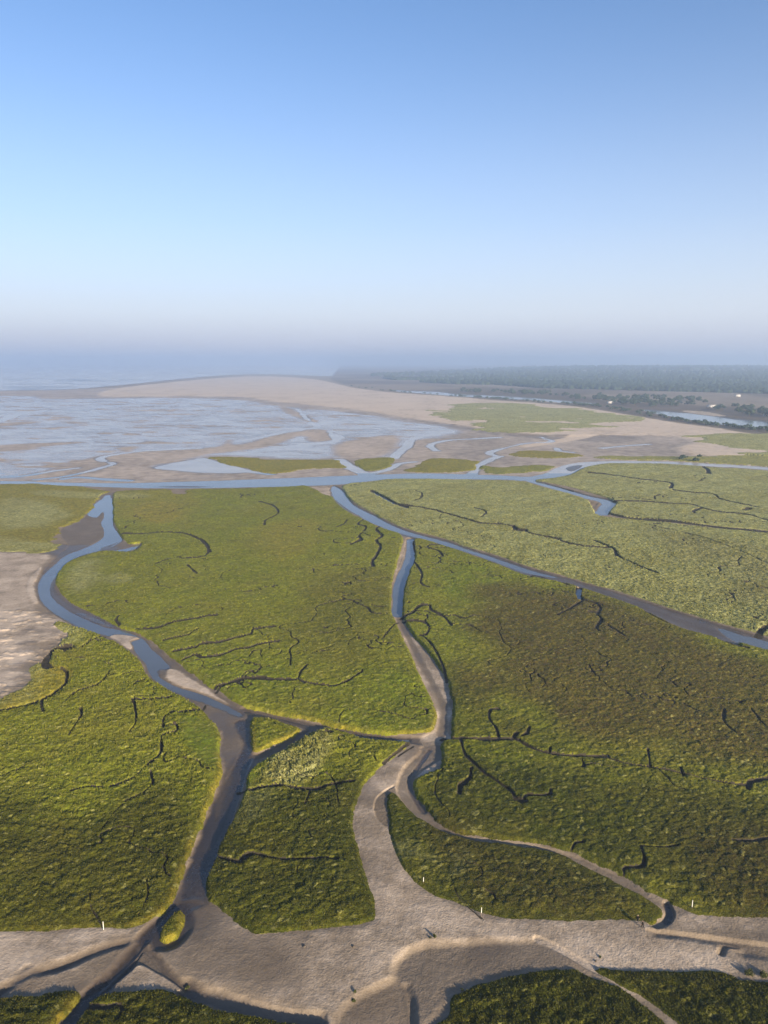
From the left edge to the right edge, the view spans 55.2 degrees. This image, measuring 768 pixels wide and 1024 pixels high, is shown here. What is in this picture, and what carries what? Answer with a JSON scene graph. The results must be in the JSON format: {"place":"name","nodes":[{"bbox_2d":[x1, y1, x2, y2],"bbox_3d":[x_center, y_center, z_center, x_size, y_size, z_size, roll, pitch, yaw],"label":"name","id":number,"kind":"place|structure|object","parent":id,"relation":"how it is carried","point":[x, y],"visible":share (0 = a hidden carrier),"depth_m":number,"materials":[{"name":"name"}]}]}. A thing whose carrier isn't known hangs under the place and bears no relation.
{"place":"outdoors","nodes":[
{"label":"outdoors","id":0,"kind":"place"},
{"bbox_2d":[0,990,80,1023],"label":"marsh grass","id":1,"kind":"structure","parent":0,"point":[56,1007],"depth_m":127.21,"materials":[{"name":"green plant"}]},
{"bbox_2d":[0,483,109,553],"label":"marsh grass","id":2,"kind":"structure","parent":0,"point":[33,517],"depth_m":548.42,"materials":[{"name":"green plant"}]},
{"bbox_2d":[0,363,354,389],"bbox_3d":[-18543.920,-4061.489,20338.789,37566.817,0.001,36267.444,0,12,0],"label":"sea","id":3,"kind":"structure","parent":0,"point":[30,371],"depth_m":7384.85,"materials":[{"name":"blue liquid"}]},
{"bbox_2d":[76,989,296,1023],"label":"marsh grass","id":4,"kind":"structure","parent":0,"point":[157,1006],"depth_m":126.06,"materials":[{"name":"green plant"}]},
{"bbox_2d":[206,727,406,933],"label":"marsh grass","id":5,"kind":"structure","parent":0,"point":[255,894],"depth_m":169.83,"materials":[{"name":"green plant"}]},
{"bbox_2d":[0,734,767,1023],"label":"tidal mud flat","id":6,"kind":"structure","parent":0,"point":[396,964],"depth_m":141.06,"materials":[{"name":"grey soil"}]},
{"bbox_2d":[160,910,184,943],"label":"marsh grass","id":7,"kind":"structure","parent":6,"relation":"on","point":[172,927],"depth_m":145.32,"materials":[{"name":"green plant"}]},
{"bbox_2d":[744,968,754,976],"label":"shrub","id":8,"kind":"object","parent":6,"relation":"on","point":[749,971],"visible":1,"depth_m":134.68,"materials":[{"name":"green plant"}]},
{"bbox_2d":[760,970,767,978],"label":"shrub","id":9,"kind":"object","parent":6,"relation":"on","point":[763,974],"visible":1,"depth_m":134.13,"materials":[{"name":"green plant"}]},
{"bbox_2d":[0,363,767,491],"bbox_3d":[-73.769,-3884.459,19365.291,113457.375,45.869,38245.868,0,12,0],"label":"mudflat shore","id":10,"kind":"structure","parent":0,"point":[139,467],"depth_m":1050.01,"materials":[{"name":"soil"}]},
{"bbox_2d":[208,457,346,473],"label":"marsh grass","id":11,"kind":"structure","parent":10,"relation":"on","point":[275,466],"depth_m":801.69,"materials":[{"name":"green plant"}]},
{"bbox_2d":[354,457,394,470],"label":"marsh grass","id":12,"kind":"structure","parent":10,"relation":"on","point":[372,464],"depth_m":810.73,"materials":[{"name":"green plant"}]},
{"bbox_2d":[403,458,479,472],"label":"marsh grass","id":13,"kind":"structure","parent":10,"relation":"on","point":[439,465],"depth_m":786.97,"materials":[{"name":"green plant"}]},
{"bbox_2d":[478,465,554,473],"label":"marsh grass","id":14,"kind":"structure","parent":10,"relation":"on","point":[516,469],"depth_m":764.36,"materials":[{"name":"green plant"}]},
{"bbox_2d":[508,450,582,458],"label":"marsh grass","id":15,"kind":"structure","parent":10,"relation":"on","point":[541,454],"depth_m":887.24,"materials":[{"name":"green plant"}]},
{"bbox_2d":[594,454,767,466],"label":"marsh grass","id":16,"kind":"structure","parent":10,"relation":"on","point":[754,460],"depth_m":847.23,"materials":[{"name":"green plant"}]},
{"bbox_2d":[681,433,767,455],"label":"marsh grass","id":17,"kind":"structure","parent":10,"relation":"on","point":[746,441],"depth_m":1030.23,"materials":[{"name":"green plant"}]},
{"bbox_2d":[0,491,767,735],"bbox_3d":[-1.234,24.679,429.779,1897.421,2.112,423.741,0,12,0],"label":"channel shore","id":18,"kind":"structure","parent":0,"point":[31,634],"depth_m":312.43,"materials":[{"name":"soil"}]},
{"bbox_2d":[250,717,300,752],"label":"marsh grass","id":19,"kind":"structure","parent":18,"relation":"on","point":[266,733],"depth_m":221.26,"materials":[{"name":"green plant"}]},
{"bbox_2d":[0,466,767,1020],"bbox_3d":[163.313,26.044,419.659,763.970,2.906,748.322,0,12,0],"label":"tidal creek beds","id":20,"kind":"object","parent":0,"point":[46,664],"visible":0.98,"depth_m":262.34,"materials":[{"name":"soil"}]},
{"bbox_2d":[0,662,73,710],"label":"marsh grass","id":21,"kind":"structure","parent":20,"relation":"on","point":[41,684],"depth_m":252.45,"materials":[{"name":"green plant"}]},
{"bbox_2d":[0,621,222,931],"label":"marsh grass","id":22,"kind":"structure","parent":20,"relation":"on","point":[47,884],"depth_m":189.05,"materials":[{"name":"green plant"}]},
{"bbox_2d":[56,485,436,735],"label":"marsh grass","id":23,"kind":"structure","parent":20,"relation":"on","point":[250,551],"depth_m":349.36,"materials":[{"name":"green plant"}]},
{"bbox_2d":[342,479,767,635],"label":"marsh grass","id":24,"kind":"structure","parent":20,"relation":"on","point":[677,563],"depth_m":456.18,"materials":[{"name":"green plant"}]},
{"bbox_2d":[402,538,767,917],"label":"marsh grass","id":25,"kind":"structure","parent":20,"relation":"on","point":[616,816],"depth_m":221.08,"materials":[{"name":"green plant"}]},
{"bbox_2d":[535,463,767,530],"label":"marsh grass","id":26,"kind":"structure","parent":20,"relation":"on","point":[743,486],"depth_m":636.58,"materials":[{"name":"green plant"}]},
{"bbox_2d":[595,968,767,1023],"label":"marsh grass","id":27,"kind":"structure","parent":20,"relation":"on","point":[703,997],"depth_m":130.01,"materials":[{"name":"green plant"}]},
{"bbox_2d":[0,473,767,741],"bbox_3d":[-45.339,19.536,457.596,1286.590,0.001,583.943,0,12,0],"label":"creek water","id":28,"kind":"structure","parent":0,"point":[151,659],"depth_m":507.35,"materials":[{"name":"blue liquid"}]},
{"bbox_2d":[0,396,767,472],"bbox_3d":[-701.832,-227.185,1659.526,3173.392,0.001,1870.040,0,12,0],"label":"bay water","id":29,"kind":"structure","parent":0,"point":[202,465],"depth_m":1078.46,"materials":[{"name":"blue liquid"}]},
{"bbox_2d":[0,0,767,362],"label":"sky","id":30,"kind":"structure","parent":0,"point":[182,181],"materials":[{"name":"blue"}]},
{"bbox_2d":[97,376,766,455],"bbox_3d":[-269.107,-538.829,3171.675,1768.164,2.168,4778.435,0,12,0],"label":"sandbank beach","id":31,"kind":"structure","parent":0,"point":[306,391],"depth_m":2091.50,"materials":[{"name":"beige sand"}]},
{"bbox_2d":[426,403,644,432],"bbox_3d":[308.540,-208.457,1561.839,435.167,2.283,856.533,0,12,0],"label":"marsh grass","id":32,"kind":"structure","parent":31,"relation":"on","point":[511,417],"depth_m":1454.21,"materials":[{"name":"green plant"}]},
{"bbox_2d":[387,793,662,924],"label":"marsh grass","id":33,"kind":"structure","parent":0,"point":[520,882],"depth_m":158.74,"materials":[{"name":"green plant"}]},
{"bbox_2d":[331,363,767,433],"bbox_3d":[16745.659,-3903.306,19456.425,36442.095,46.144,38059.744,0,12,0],"label":"polder land","id":34,"kind":"structure","parent":0,"point":[357,375],"depth_m":2709.02,"materials":[{"name":"grass"},{"name":"soil"}]},
{"bbox_2d":[740,405,750,410],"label":"broadleaf tree","id":35,"kind":"object","parent":34,"relation":"on","point":[747,408],"visible":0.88,"depth_m":1593.15,"materials":[{"name":"green plant"}]},
{"bbox_2d":[744,409,754,415],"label":"broadleaf tree","id":36,"kind":"object","parent":34,"relation":"on","point":[749,412],"visible":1,"depth_m":1499.96,"materials":[{"name":"green plant"}]},
{"bbox_2d":[437,969,664,1023],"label":"marsh grass","id":37,"kind":"structure","parent":0,"point":[565,996],"depth_m":128.08,"materials":[{"name":"green plant"}]},
{"bbox_2d":[396,390,767,426],"bbox_3d":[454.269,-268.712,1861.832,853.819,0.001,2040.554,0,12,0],"label":"river","id":38,"kind":"structure","parent":0,"point":[713,419],"depth_m":1535.38,"materials":[{"name":"liquid"}]},
{"label":"ground","id":39,"kind":"structure","parent":0,"visible":0},
{"bbox_2d":[370,364,767,393],"bbox_3d":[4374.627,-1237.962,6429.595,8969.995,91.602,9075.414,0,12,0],"label":"forest","id":40,"kind":"object","parent":39,"relation":"on","point":[739,379],"visible":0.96,"depth_m":4370.39,"materials":[{"name":"green plant"}]}
]}

